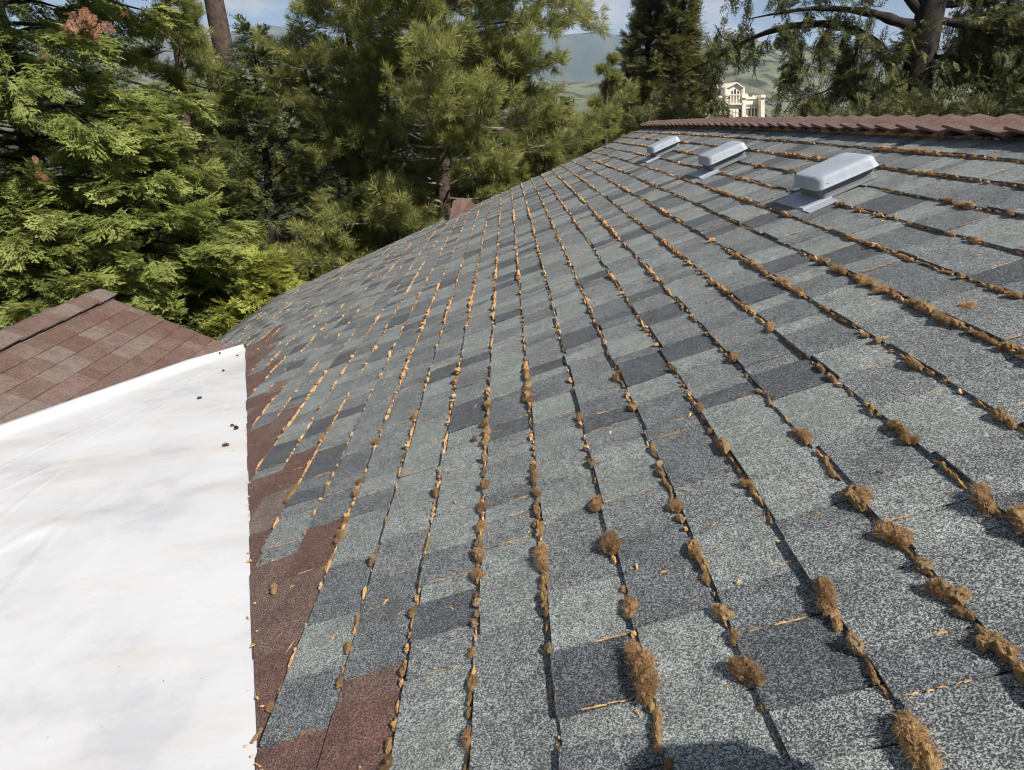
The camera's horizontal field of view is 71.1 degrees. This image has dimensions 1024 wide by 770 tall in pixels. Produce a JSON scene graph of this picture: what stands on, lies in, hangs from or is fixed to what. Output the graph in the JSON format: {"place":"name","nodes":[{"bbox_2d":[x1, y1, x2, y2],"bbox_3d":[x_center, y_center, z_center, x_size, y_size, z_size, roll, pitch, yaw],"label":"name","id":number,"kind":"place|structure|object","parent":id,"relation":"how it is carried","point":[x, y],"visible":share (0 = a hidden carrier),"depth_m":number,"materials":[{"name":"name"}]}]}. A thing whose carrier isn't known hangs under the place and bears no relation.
{"place":"outdoors","nodes":[
{"label":"outdoors","id":0,"kind":"place"},
{"bbox_2d":[0,131,574,314],"bbox_3d":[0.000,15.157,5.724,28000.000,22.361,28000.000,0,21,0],"label":"ground","id":1,"kind":"structure","parent":0,"point":[295,209],"depth_m":66.34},
{"bbox_2d":[0,0,94,300],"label":"cypress tree","id":2,"kind":"object","parent":1,"relation":"on","point":[15,170],"visible":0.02,"depth_m":14.85,"materials":[{"name":"green plant"}]},
{"bbox_2d":[0,157,171,329],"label":"cedar tree","id":3,"kind":"object","parent":1,"relation":"on","point":[19,253],"visible":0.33,"depth_m":9.28,"materials":[{"name":"green plant"}]},
{"bbox_2d":[21,0,188,238],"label":"cypress tree","id":4,"kind":"object","parent":1,"relation":"on","point":[122,71],"visible":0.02,"depth_m":15.65,"materials":[{"name":"green plant"}]},
{"bbox_2d":[0,0,218,326],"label":"cedar tree","id":5,"kind":"object","parent":1,"relation":"on","point":[26,79],"visible":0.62,"depth_m":9.63,"materials":[{"name":"green plant"}]},
{"bbox_2d":[0,289,231,423],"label":"brown roofed wing","id":6,"kind":"structure","parent":1,"relation":"on","point":[88,343],"depth_m":5.17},
{"bbox_2d":[18,82,261,339],"bbox_3d":[-5.474,-1.437,11.014,4.145,5.935,4.297,4,21,11],"label":"cedar tree","id":7,"kind":"object","parent":1,"relation":"on","point":[177,218],"visible":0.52,"depth_m":9.92,"materials":[{"name":"green plant"}]},
{"bbox_2d":[121,0,285,308],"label":"pine tree","id":8,"kind":"object","parent":1,"relation":"on","point":[175,76],"visible":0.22,"depth_m":12.36,"materials":[{"name":"green plant"}]},
{"bbox_2d":[161,222,256,334],"bbox_3d":[-4.951,-0.749,12.106,2.844,3.873,2.981,0,21,0],"label":"cypress tree","id":9,"kind":"object","parent":1,"relation":"on","point":[218,292],"visible":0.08,"depth_m":11.44,"materials":[{"name":"green plant"}]},
{"bbox_2d":[145,67,295,287],"bbox_3d":[-6.705,-4.247,17.561,5.222,6.578,4.254,0,21,0],"label":"cypress tree","id":10,"kind":"object","parent":1,"relation":"on","point":[192,80],"visible":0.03,"depth_m":16.73,"materials":[{"name":"green plant"}]},
{"bbox_2d":[204,0,262,239],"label":"pine tree","id":11,"kind":"object","parent":1,"relation":"on","point":[217,19],"visible":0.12,"depth_m":16.90,"materials":[{"name":"plant"}]},
{"bbox_2d":[198,242,308,339],"bbox_3d":[-3.625,-0.293,10.983,2.232,3.800,1.987,16,26,37],"label":"cypress shrub","id":12,"kind":"object","parent":1,"relation":"on","point":[258,268],"visible":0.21,"depth_m":10.40,"materials":[{"name":"green plant"}]},
{"bbox_2d":[187,13,347,295],"bbox_3d":[-4.588,-2.871,13.134,3.200,7.103,3.166,0,21,0],"label":"cypress tree","id":13,"kind":"object","parent":1,"relation":"on","point":[269,215],"visible":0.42,"depth_m":12.40,"materials":[{"name":"green plant"}]},
{"bbox_2d":[233,19,384,274],"bbox_3d":[-4.188,-4.327,16.613,4.490,7.358,4.023,0,21,0],"label":"cypress tree","id":14,"kind":"object","parent":1,"relation":"on","point":[281,106],"visible":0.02,"depth_m":15.69,"materials":[{"name":"green plant"}]},
{"bbox_2d":[231,0,437,262],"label":"pine tree","id":15,"kind":"object","parent":1,"relation":"on","point":[351,81],"visible":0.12,"depth_m":14.45,"materials":[{"name":"green plant"}]},
{"bbox_2d":[295,207,377,282],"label":"cypress tree","id":16,"kind":"object","parent":1,"relation":"on","point":[359,234],"visible":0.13,"depth_m":12.62,"materials":[{"name":"green plant"}]},
{"bbox_2d":[292,41,470,240],"bbox_3d":[-3.261,-5.154,18.943,4.409,7.281,4.129,13,24,31],"label":"cypress tree","id":17,"kind":"object","parent":1,"relation":"on","point":[405,149],"visible":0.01,"depth_m":17.76,"materials":[{"name":"green plant"}]},
{"bbox_2d":[384,73,484,239],"bbox_3d":[-1.900,-5.659,19.820,4.842,7.633,5.077,11,23,26],"label":"cypress tree","id":18,"kind":"object","parent":1,"relation":"on","point":[414,151],"depth_m":19.48,"materials":[{"name":"green plant"}]},
{"bbox_2d":[237,0,642,275],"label":"pine tree","id":19,"kind":"object","parent":1,"relation":"on","point":[431,50],"visible":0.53,"depth_m":12.16,"materials":[{"name":"green plant"}]},
{"bbox_2d":[401,0,566,218],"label":"pine tree","id":20,"kind":"object","parent":1,"relation":"on","point":[532,90],"visible":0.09,"depth_m":14.72,"materials":[{"name":"green plant"}]},
{"bbox_2d":[400,34,571,199],"bbox_3d":[-0.185,-4.846,17.869,4.624,7.482,4.575,-19,28,-41],"label":"cypress tree","id":21,"kind":"object","parent":1,"relation":"on","point":[498,135],"depth_m":17.01,"materials":[{"name":"green plant"}]},
{"bbox_2d":[488,108,575,185],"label":"pine tree","id":22,"kind":"object","parent":1,"relation":"on","point":[529,166],"visible":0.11,"depth_m":13.76,"materials":[{"name":"green plant"}]},
{"bbox_2d":[517,95,594,168],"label":"cypress tree","id":23,"kind":"object","parent":1,"relation":"on","point":[566,100],"visible":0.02,"depth_m":18.12,"materials":[{"name":"green plant"}]},
{"bbox_2d":[579,50,631,154],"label":"pine tree","id":24,"kind":"object","parent":1,"relation":"on","point":[615,77],"visible":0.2,"depth_m":16.05,"materials":[{"name":"green plant"}]},
{"bbox_2d":[565,97,657,157],"bbox_3d":[2.962,-5.508,21.331,3.204,6.052,2.619,-14,25,-32],"label":"evergreen bush","id":25,"kind":"object","parent":1,"relation":"on","point":[634,110],"visible":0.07,"depth_m":20.50,"materials":[{"name":"green plant"}]},
{"bbox_2d":[217,113,1023,769],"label":"shingled house","id":26,"kind":"structure","parent":1,"relation":"on","point":[823,699],"depth_m":1.60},
{"bbox_2d":[0,344,257,769],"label":"membrane roof","id":27,"kind":"structure","parent":26,"relation":"on","point":[123,595],"depth_m":2.05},
{"bbox_2d":[368,553,377,566],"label":"moss clump","id":28,"kind":"object","parent":26,"relation":"on","point":[373,558],"visible":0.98,"depth_m":1.73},
{"bbox_2d":[378,753,393,769],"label":"moss clump","id":29,"kind":"object","parent":26,"relation":"on","point":[389,762],"visible":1,"depth_m":1.11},
{"bbox_2d":[385,738,392,753],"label":"moss clump","id":30,"kind":"object","parent":26,"relation":"on","point":[389,745],"visible":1,"depth_m":1.15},
{"bbox_2d":[399,663,407,676],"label":"moss clump","id":31,"kind":"object","parent":26,"relation":"on","point":[403,669],"visible":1,"depth_m":1.31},
{"bbox_2d":[459,725,472,750],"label":"moss clump","id":32,"kind":"object","parent":26,"relation":"on","point":[466,739],"visible":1,"depth_m":1.09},
{"bbox_2d":[466,690,473,705],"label":"moss clump","id":33,"kind":"object","parent":26,"relation":"on","point":[470,698],"visible":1,"depth_m":1.17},
{"bbox_2d":[466,673,478,691],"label":"moss clump","id":34,"kind":"object","parent":26,"relation":"on","point":[472,681],"visible":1,"depth_m":1.20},
{"bbox_2d":[469,564,486,580],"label":"moss clump","id":35,"kind":"object","parent":26,"relation":"on","point":[479,573],"visible":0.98,"depth_m":1.48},
{"bbox_2d":[472,546,485,559],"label":"moss clump","id":36,"kind":"object","parent":26,"relation":"on","point":[477,550],"visible":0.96,"depth_m":1.55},
{"bbox_2d":[475,519,486,533],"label":"moss clump","id":37,"kind":"object","parent":26,"relation":"on","point":[480,526],"visible":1,"depth_m":1.65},
{"bbox_2d":[476,499,487,512],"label":"moss clump","id":38,"kind":"object","parent":26,"relation":"on","point":[481,506],"visible":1,"depth_m":1.74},
{"bbox_2d":[530,541,547,566],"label":"moss clump","id":39,"kind":"object","parent":26,"relation":"on","point":[540,557],"visible":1,"depth_m":1.43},
{"bbox_2d":[535,521,543,535],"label":"moss clump","id":40,"kind":"object","parent":26,"relation":"on","point":[539,528],"visible":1,"depth_m":1.54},
{"bbox_2d":[538,589,549,603],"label":"moss clump","id":41,"kind":"object","parent":26,"relation":"on","point":[543,593],"visible":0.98,"depth_m":1.33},
{"bbox_2d":[539,599,549,619],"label":"moss clump","id":42,"kind":"object","parent":26,"relation":"on","point":[545,607],"visible":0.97,"depth_m":1.29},
{"bbox_2d":[544,641,554,657],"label":"moss clump","id":43,"kind":"object","parent":26,"relation":"on","point":[548,647],"visible":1,"depth_m":1.19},
{"bbox_2d":[163,128,1023,769],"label":"joint litter","id":44,"kind":"object","parent":26,"relation":"on","point":[609,432],"visible":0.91,"depth_m":1.71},
{"bbox_2d":[588,493,602,511],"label":"moss clump","id":45,"kind":"object","parent":26,"relation":"on","point":[596,502],"visible":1,"depth_m":1.52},
{"bbox_2d":[591,525,623,556],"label":"moss clump","id":46,"kind":"object","parent":26,"relation":"on","point":[609,543],"visible":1,"depth_m":1.37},
{"bbox_2d":[226,126,1023,769],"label":"moss rows","id":47,"kind":"object","parent":26,"relation":"on","point":[752,312],"visible":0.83,"depth_m":2.93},
{"bbox_2d":[617,591,638,620],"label":"moss clump","id":48,"kind":"object","parent":26,"relation":"on","point":[631,604],"visible":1,"depth_m":1.20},
{"bbox_2d":[621,636,659,665],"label":"moss clump","id":49,"kind":"object","parent":26,"relation":"on","point":[638,650],"visible":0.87,"depth_m":1.09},
{"bbox_2d":[623,645,665,705],"bbox_3d":[0.195,0.422,1.050,0.068,0.065,0.130,2,21,5],"label":"moss clump","id":50,"kind":"object","parent":26,"relation":"on","point":[644,673],"visible":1,"depth_m":1.03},
{"bbox_2d":[649,706,667,754],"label":"moss clump","id":51,"kind":"object","parent":26,"relation":"on","point":[656,732],"visible":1,"depth_m":0.96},
{"bbox_2d":[640,136,680,162],"bbox_3d":[1.233,-1.976,5.987,0.321,0.097,0.375,-23,19,8],"label":"roof vent","id":52,"kind":"object","parent":26,"relation":"on","point":[655,150],"visible":1,"depth_m":5.89,"materials":[{"name":"plastic"}]},
{"bbox_2d":[661,757,673,769],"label":"moss clump","id":53,"kind":"object","parent":26,"relation":"on","point":[668,764],"visible":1,"depth_m":0.91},
{"bbox_2d":[662,496,684,512],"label":"moss clump","id":54,"kind":"object","parent":26,"relation":"on","point":[675,505],"visible":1,"depth_m":1.40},
{"bbox_2d":[686,537,701,558],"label":"moss clump","id":55,"kind":"object","parent":26,"relation":"on","point":[691,542],"visible":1,"depth_m":1.27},
{"bbox_2d":[688,542,701,559],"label":"moss clump","id":56,"kind":"object","parent":26,"relation":"on","point":[694,553],"visible":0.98,"depth_m":1.25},
{"bbox_2d":[695,554,709,571],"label":"moss clump","id":57,"kind":"object","parent":26,"relation":"on","point":[701,561],"visible":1,"depth_m":1.22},
{"bbox_2d":[688,141,747,178],"bbox_3d":[1.248,-1.377,4.358,0.321,0.097,0.375,-23,19,8],"label":"roof vent","id":58,"kind":"object","parent":26,"relation":"on","point":[712,161],"visible":0.99,"depth_m":4.26,"materials":[{"name":"plastic"}]},
{"bbox_2d":[715,435,729,454],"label":"moss clump","id":59,"kind":"object","parent":26,"relation":"on","point":[723,444],"visible":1,"depth_m":1.51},
{"bbox_2d":[711,602,734,622],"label":"moss clump","id":60,"kind":"object","parent":26,"relation":"on","point":[721,611],"visible":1,"depth_m":1.10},
{"bbox_2d":[729,351,738,362],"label":"moss clump","id":61,"kind":"object","parent":26,"relation":"on","point":[733,356],"visible":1,"depth_m":1.88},
{"bbox_2d":[727,626,741,646],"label":"moss clump","id":62,"kind":"object","parent":26,"relation":"on","point":[734,634],"visible":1,"depth_m":1.05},
{"bbox_2d":[736,477,755,487],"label":"moss clump","id":63,"kind":"object","parent":26,"relation":"on","point":[744,483],"visible":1,"depth_m":1.37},
{"bbox_2d":[720,652,772,688],"bbox_3d":[0.322,0.391,0.987,0.051,0.049,0.084,-18,27,-39],"label":"moss clump","id":64,"kind":"object","parent":26,"relation":"on","point":[745,671],"visible":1,"depth_m":0.98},
{"bbox_2d":[795,427,815,441],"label":"moss clump","id":65,"kind":"object","parent":26,"relation":"on","point":[801,432],"visible":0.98,"depth_m":1.43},
{"bbox_2d":[814,257,830,264],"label":"moss clump","id":66,"kind":"object","parent":26,"relation":"on","point":[821,261],"visible":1,"depth_m":2.22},
{"bbox_2d":[810,572,838,618],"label":"moss clump","id":67,"kind":"object","parent":26,"relation":"on","point":[827,599],"visible":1,"depth_m":1.04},
{"bbox_2d":[775,152,878,212],"bbox_3d":[1.261,-0.824,2.873,0.320,0.097,0.375,-23,19,8],"label":"roof vent","id":68,"kind":"object","parent":26,"relation":"on","point":[820,185],"visible":1,"depth_m":2.79,"materials":[{"name":"plastic"}]},
{"bbox_2d":[822,456,835,478],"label":"moss clump","id":69,"kind":"object","parent":26,"relation":"on","point":[829,466],"visible":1,"depth_m":1.32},
{"bbox_2d":[830,609,844,632],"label":"moss clump","id":70,"kind":"object","parent":26,"relation":"on","point":[837,622],"visible":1,"depth_m":1.00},
{"bbox_2d":[845,627,864,655],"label":"moss clump","id":71,"kind":"object","parent":26,"relation":"on","point":[855,645],"visible":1,"depth_m":0.95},
{"bbox_2d":[839,483,877,511],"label":"moss clump","id":72,"kind":"object","parent":26,"relation":"on","point":[859,497],"visible":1,"depth_m":1.20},
{"bbox_2d":[853,273,866,282],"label":"moss clump","id":73,"kind":"object","parent":26,"relation":"on","point":[859,277],"visible":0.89,"depth_m":1.99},
{"bbox_2d":[859,274,878,286],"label":"moss clump","id":74,"kind":"object","parent":26,"relation":"on","point":[867,282],"visible":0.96,"depth_m":1.95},
{"bbox_2d":[864,654,879,684],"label":"moss clump","id":75,"kind":"object","parent":26,"relation":"on","point":[871,671],"visible":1,"depth_m":0.91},
{"bbox_2d":[867,403,876,415],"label":"moss clump","id":76,"kind":"object","parent":26,"relation":"on","point":[871,408],"visible":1,"depth_m":1.41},
{"bbox_2d":[872,283,890,293],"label":"moss clump","id":77,"kind":"object","parent":26,"relation":"on","point":[884,289],"visible":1,"depth_m":1.86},
{"bbox_2d":[868,517,916,549],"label":"moss clump","id":78,"kind":"object","parent":26,"relation":"on","point":[896,535],"visible":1,"depth_m":1.09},
{"bbox_2d":[885,417,909,434],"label":"moss clump","id":79,"kind":"object","parent":26,"relation":"on","point":[897,426],"visible":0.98,"depth_m":1.32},
{"bbox_2d":[898,432,921,445],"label":"moss clump","id":80,"kind":"object","parent":26,"relation":"on","point":[906,438],"visible":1,"depth_m":1.28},
{"bbox_2d":[904,354,923,371],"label":"moss clump","id":81,"kind":"object","parent":26,"relation":"on","point":[913,363],"visible":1,"depth_m":1.49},
{"bbox_2d":[908,294,923,305],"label":"moss clump","id":82,"kind":"object","parent":26,"relation":"on","point":[914,301],"visible":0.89,"depth_m":1.72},
{"bbox_2d":[886,698,947,769],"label":"moss clump","id":83,"kind":"object","parent":26,"relation":"on","point":[916,746],"visible":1,"depth_m":0.80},
{"bbox_2d":[914,555,932,573],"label":"moss clump","id":84,"kind":"object","parent":26,"relation":"on","point":[923,563],"visible":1,"depth_m":1.02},
{"bbox_2d":[917,302,935,315],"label":"moss clump","id":85,"kind":"object","parent":26,"relation":"on","point":[927,309],"visible":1,"depth_m":1.67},
{"bbox_2d":[932,310,950,324],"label":"moss clump","id":86,"kind":"object","parent":26,"relation":"on","point":[939,317],"visible":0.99,"depth_m":1.60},
{"bbox_2d":[917,576,971,606],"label":"moss clump","id":87,"kind":"object","parent":26,"relation":"on","point":[938,588],"visible":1,"depth_m":0.96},
{"bbox_2d":[938,461,958,480],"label":"moss clump","id":88,"kind":"object","parent":26,"relation":"on","point":[948,471],"visible":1,"depth_m":1.17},
{"bbox_2d":[944,315,966,327],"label":"moss clump","id":89,"kind":"object","parent":26,"relation":"on","point":[958,324],"visible":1,"depth_m":1.56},
{"bbox_2d":[950,604,977,621],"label":"moss clump","id":90,"kind":"object","parent":26,"relation":"on","point":[962,613],"visible":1,"depth_m":0.93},
{"bbox_2d":[956,298,979,308],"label":"moss clump","id":91,"kind":"object","parent":26,"relation":"on","point":[971,304],"visible":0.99,"depth_m":1.61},
{"bbox_2d":[975,331,990,341],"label":"moss clump","id":92,"kind":"object","parent":26,"relation":"on","point":[983,336],"visible":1,"depth_m":1.47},
{"bbox_2d":[967,478,999,520],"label":"moss clump","id":93,"kind":"object","parent":26,"relation":"on","point":[983,501],"visible":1,"depth_m":1.07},
{"bbox_2d":[976,626,1002,638],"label":"moss clump","id":94,"kind":"object","parent":26,"relation":"on","point":[983,629],"visible":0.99,"depth_m":0.89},
{"bbox_2d":[973,629,1022,656],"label":"moss clump","id":95,"kind":"object","parent":26,"relation":"on","point":[985,642],"visible":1,"depth_m":0.87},
{"bbox_2d":[988,405,1007,424],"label":"moss clump","id":96,"kind":"object","parent":26,"relation":"on","point":[998,414],"visible":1,"depth_m":1.24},
{"bbox_2d":[995,340,1018,350],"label":"moss clump","id":97,"kind":"object","parent":26,"relation":"on","point":[1004,345],"visible":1,"depth_m":1.41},
{"bbox_2d":[1003,412,1017,429],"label":"moss clump","id":98,"kind":"object","parent":26,"relation":"on","point":[1011,424],"visible":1,"depth_m":1.21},
{"bbox_2d":[1000,501,1023,536],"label":"moss clump","id":99,"kind":"object","parent":26,"relation":"on","point":[1015,515],"visible":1,"depth_m":1.01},
{"bbox_2d":[1004,654,1020,667],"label":"moss clump","id":100,"kind":"object","parent":26,"relation":"on","point":[1009,658],"visible":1,"depth_m":0.84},
{"bbox_2d":[1003,290,1023,298],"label":"moss clump","id":101,"kind":"object","parent":26,"relation":"on","point":[1015,294],"visible":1,"depth_m":1.57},
{"bbox_2d":[1010,660,1023,684],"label":"moss clump","id":102,"kind":"object","parent":26,"relation":"on","point":[1018,670],"visible":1,"depth_m":0.83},
{"bbox_2d":[609,0,689,135],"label":"incense cedar","id":103,"kind":"object","parent":1,"relation":"on","point":[644,20],"visible":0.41,"depth_m":25.91,"materials":[{"name":"green plant"}]},
{"bbox_2d":[609,97,705,140],"bbox_3d":[3.967,-5.078,20.433,2.795,5.878,3.515,-11,23,-26],"label":"evergreen bush","id":104,"kind":"object","parent":1,"relation":"on","point":[667,112],"visible":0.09,"depth_m":19.08,"materials":[{"name":"green plant"}]},
{"bbox_2d":[630,0,720,125],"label":"incense cedar","id":105,"kind":"object","parent":1,"relation":"on","point":[681,30],"visible":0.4,"depth_m":24.94,"materials":[{"name":"green plant"}]},
{"bbox_2d":[693,82,765,117],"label":"cream building","id":106,"kind":"structure","parent":1,"relation":"on","point":[742,102],"depth_m":154.12,"materials":[{"name":"paint"}]},
{"bbox_2d":[781,54,850,116],"bbox_3d":[9.649,-6.808,23.229,2.426,7.324,3.355,11,24,28],"label":"bare shrub","id":107,"kind":"object","parent":1,"relation":"on","point":[823,94],"visible":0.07,"depth_m":22.16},
{"bbox_2d":[639,0,1023,122],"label":"old tree","id":108,"kind":"object","parent":1,"relation":"on","point":[983,36],"visible":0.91,"depth_m":16.46,"materials":[{"name":"green plant"}]},
{"bbox_2d":[805,103,864,116],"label":"evergreen bush","id":109,"kind":"object","parent":1,"relation":"on","point":[827,113],"visible":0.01,"depth_m":14.70,"materials":[{"name":"green plant"}]},
{"bbox_2d":[838,90,918,116],"bbox_3d":[7.691,-3.427,16.050,2.816,5.892,2.167,0,21,0],"label":"evergreen bush","id":110,"kind":"object","parent":1,"relation":"on","point":[889,110],"visible":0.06,"depth_m":14.81,"materials":[{"name":"green plant"}]},
{"bbox_2d":[869,78,985,116],"bbox_3d":[8.593,-3.693,16.357,3.409,6.173,2.717,-18,27,-40],"label":"evergreen bush","id":111,"kind":"object","parent":1,"relation":"on","point":[920,96],"visible":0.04,"depth_m":15.44,"materials":[{"name":"green plant"}]},
{"bbox_2d":[844,61,1023,116],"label":"evergreen bush","id":112,"kind":"object","parent":1,"relation":"on","point":[946,69],"visible":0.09,"depth_m":15.71,"materials":[{"name":"green plant"}]},
{"bbox_2d":[912,52,1023,116],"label":"evergreen bush","id":113,"kind":"object","parent":1,"relation":"on","point":[993,98],"visible":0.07,"depth_m":15.09,"materials":[{"name":"green plant"}]},
{"bbox_2d":[18,25,993,81],"bbox_3d":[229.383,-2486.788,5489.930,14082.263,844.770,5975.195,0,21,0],"label":"mountains","id":114,"kind":"structure","parent":0,"point":[588,51],"depth_m":6213.05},
{"bbox_2d":[0,36,1021,131],"bbox_3d":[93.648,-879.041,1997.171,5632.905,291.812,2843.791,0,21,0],"label":"hills","id":115,"kind":"structure","parent":0,"point":[766,75],"depth_m":1833.55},
{"bbox_2d":[5,0,1022,48],"label":"sky","id":116,"kind":"structure","parent":0,"point":[269,12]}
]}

